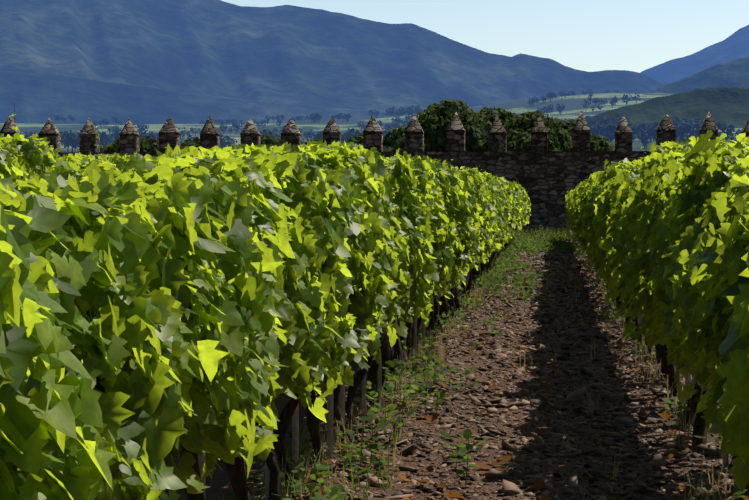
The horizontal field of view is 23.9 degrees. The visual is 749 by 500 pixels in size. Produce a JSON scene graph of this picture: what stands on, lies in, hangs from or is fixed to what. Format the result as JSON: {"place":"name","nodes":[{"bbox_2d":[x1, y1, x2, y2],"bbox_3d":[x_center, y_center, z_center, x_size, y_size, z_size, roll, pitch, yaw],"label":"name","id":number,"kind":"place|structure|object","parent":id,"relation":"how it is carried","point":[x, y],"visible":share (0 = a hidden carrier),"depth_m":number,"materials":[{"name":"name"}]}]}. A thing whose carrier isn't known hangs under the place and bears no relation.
{"place":"outdoors","nodes":[
{"label":"outdoors","id":0,"kind":"place"},
{"bbox_2d":[0,70,407,123],"bbox_3d":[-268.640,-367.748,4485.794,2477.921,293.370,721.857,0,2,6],"label":"mountain spur","id":1,"kind":"structure","parent":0,"point":[37,98],"depth_m":4588.39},
{"bbox_2d":[0,0,666,113],"bbox_3d":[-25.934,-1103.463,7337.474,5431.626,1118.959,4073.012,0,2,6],"label":"mountain","id":2,"kind":"structure","parent":0,"point":[292,54],"depth_m":7633.06,"materials":[{"name":"blue stone"}]},
{"bbox_2d":[11,102,682,176],"bbox_3d":[-2.339,-1.413,38.625,14.950,0.836,56.462,0,2,6],"label":"vine shoot","id":3,"kind":"object","parent":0,"point":[16,127],"depth_m":14.48,"materials":[{"name":"green plant"}]},
{"bbox_2d":[0,93,742,499],"bbox_3d":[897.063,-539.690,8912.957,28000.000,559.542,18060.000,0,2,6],"label":"ground","id":4,"kind":"structure","parent":0,"point":[218,483],"depth_m":13.17,"materials":[{"name":"soil"}]},
{"bbox_2d":[100,136,158,151],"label":"bush","id":5,"kind":"object","parent":4,"relation":"on","point":[147,144],"visible":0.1,"depth_m":147.19,"materials":[{"name":"green plant"}]},
{"bbox_2d":[180,137,221,151],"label":"bush","id":6,"kind":"object","parent":4,"relation":"on","point":[195,143],"visible":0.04,"depth_m":140.37,"materials":[{"name":"green plant"}]},
{"bbox_2d":[260,133,280,147],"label":"bush","id":7,"kind":"object","parent":4,"relation":"on","point":[268,141],"visible":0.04,"depth_m":136.39,"materials":[{"name":"green plant"}]},
{"bbox_2d":[301,137,342,144],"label":"bush","id":8,"kind":"object","parent":4,"relation":"on","point":[318,139],"depth_m":127.63,"materials":[{"name":"green plant"}]},
{"bbox_2d":[345,133,383,146],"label":"bush","id":9,"kind":"object","parent":4,"relation":"on","point":[356,140],"visible":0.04,"depth_m":128.29,"materials":[{"name":"green plant"}]},
{"bbox_2d":[0,111,748,235],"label":"boundary wall","id":10,"kind":"structure","parent":4,"relation":"on","point":[543,176],"depth_m":71.70,"materials":[{"name":"stone"}]},
{"bbox_2d":[16,85,744,151],"bbox_3d":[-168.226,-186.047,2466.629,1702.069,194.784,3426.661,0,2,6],"label":"valley trees","id":11,"kind":"object","parent":4,"relation":"on","point":[644,135],"materials":[{"name":"plant"}]},
{"bbox_2d":[383,124,406,151],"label":"oak tree","id":12,"kind":"object","parent":4,"relation":"on","point":[389,141],"visible":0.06,"depth_m":124.30,"materials":[{"name":"green plant"}]},
{"bbox_2d":[392,99,491,151],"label":"oak tree","id":13,"kind":"object","parent":4,"relation":"on","point":[435,119],"visible":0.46,"depth_m":118.06,"materials":[{"name":"green plant"}]},
{"bbox_2d":[250,230,655,499],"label":"grass","id":14,"kind":"structure","parent":4,"relation":"on","point":[394,431],"depth_m":10.85,"materials":[{"name":"green plant"}]},
{"bbox_2d":[158,234,748,499],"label":"vine trunks","id":15,"kind":"object","parent":4,"relation":"on","point":[236,472],"depth_m":12.26,"materials":[{"name":"brown plant"}]},
{"bbox_2d":[0,132,136,181],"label":"vine row","id":16,"kind":"object","parent":15,"relation":"attached to","point":[20,155],"depth_m":12.10,"materials":[{"name":"green plant"}]},
{"bbox_2d":[198,242,737,499],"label":"vine stakes","id":17,"kind":"object","parent":4,"relation":"on","point":[295,430],"depth_m":10.78,"materials":[{"name":"wood"}]},
{"bbox_2d":[0,140,517,499],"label":"vine row","id":18,"kind":"object","parent":17,"relation":"on","point":[353,261],"depth_m":5.11,"materials":[{"name":"green plant"}]},
{"bbox_2d":[75,142,530,389],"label":"vine leaves","id":19,"kind":"object","parent":18,"relation":"attached to","point":[522,214],"visible":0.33,"depth_m":44.80,"materials":[{"name":"green plant"}]},
{"bbox_2d":[569,130,748,491],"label":"vine row","id":20,"kind":"object","parent":17,"relation":"on","point":[661,233],"visible":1,"depth_m":8.31,"materials":[{"name":"green plant"}]},
{"bbox_2d":[565,186,577,231],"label":"vine leaves","id":21,"kind":"object","parent":20,"relation":"attached to","point":[570,199],"visible":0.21,"depth_m":48.49,"materials":[{"name":"green plant"}]},
{"bbox_2d":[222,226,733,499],"bbox_3d":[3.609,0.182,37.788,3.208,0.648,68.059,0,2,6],"label":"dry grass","id":22,"kind":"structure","parent":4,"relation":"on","point":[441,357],"depth_m":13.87,"materials":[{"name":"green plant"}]},
{"bbox_2d":[225,225,746,499],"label":"weeds","id":23,"kind":"object","parent":4,"relation":"on","point":[389,386],"visible":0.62,"depth_m":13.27,"materials":[{"name":"green plant"}]},
{"bbox_2d":[474,107,515,126],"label":"oak tree","id":24,"kind":"object","parent":4,"relation":"on","point":[490,114],"visible":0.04,"depth_m":121.26,"materials":[{"name":"green plant"}]},
{"bbox_2d":[250,240,743,499],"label":"path stones","id":25,"kind":"object","parent":4,"relation":"on","point":[505,487],"visible":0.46,"depth_m":13.10,"materials":[{"name":"brown stone"}]},
{"bbox_2d":[303,248,748,499],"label":"fallen leaves","id":26,"kind":"object","parent":4,"relation":"on","point":[539,484],"visible":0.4,"depth_m":12.64,"materials":[{"name":"brown plant"}]},
{"bbox_2d":[503,110,571,150],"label":"oak tree","id":27,"kind":"object","parent":4,"relation":"on","point":[518,128],"visible":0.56,"depth_m":116.64,"materials":[{"name":"green plant"}]},
{"bbox_2d":[515,225,574,240],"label":"headland grass","id":28,"kind":"structure","parent":4,"relation":"on","point":[534,234],"depth_m":67.25,"materials":[{"name":"green plant"}]},
{"bbox_2d":[554,118,613,150],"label":"oak tree","id":29,"kind":"object","parent":4,"relation":"on","point":[598,143],"visible":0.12,"depth_m":120.66,"materials":[{"name":"green plant"}]},
{"bbox_2d":[221,0,748,72],"label":"sky","id":30,"kind":"structure","parent":0,"point":[638,36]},
{"bbox_2d":[573,86,748,127],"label":"hill","id":31,"kind":"structure","parent":0,"point":[728,106],"depth_m":1747.09,"materials":[{"name":"green plant"}]},
{"bbox_2d":[640,25,748,83],"bbox_3d":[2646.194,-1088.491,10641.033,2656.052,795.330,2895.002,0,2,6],"label":"mountain","id":32,"kind":"structure","parent":0,"point":[734,46],"depth_m":11170.56,"materials":[{"name":"blue stone"}]},
{"bbox_2d":[650,56,748,92],"bbox_3d":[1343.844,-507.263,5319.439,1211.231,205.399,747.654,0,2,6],"label":"mountain","id":33,"kind":"structure","parent":0,"point":[733,73],"depth_m":5450.44,"materials":[{"name":"blue stone"}]}
]}

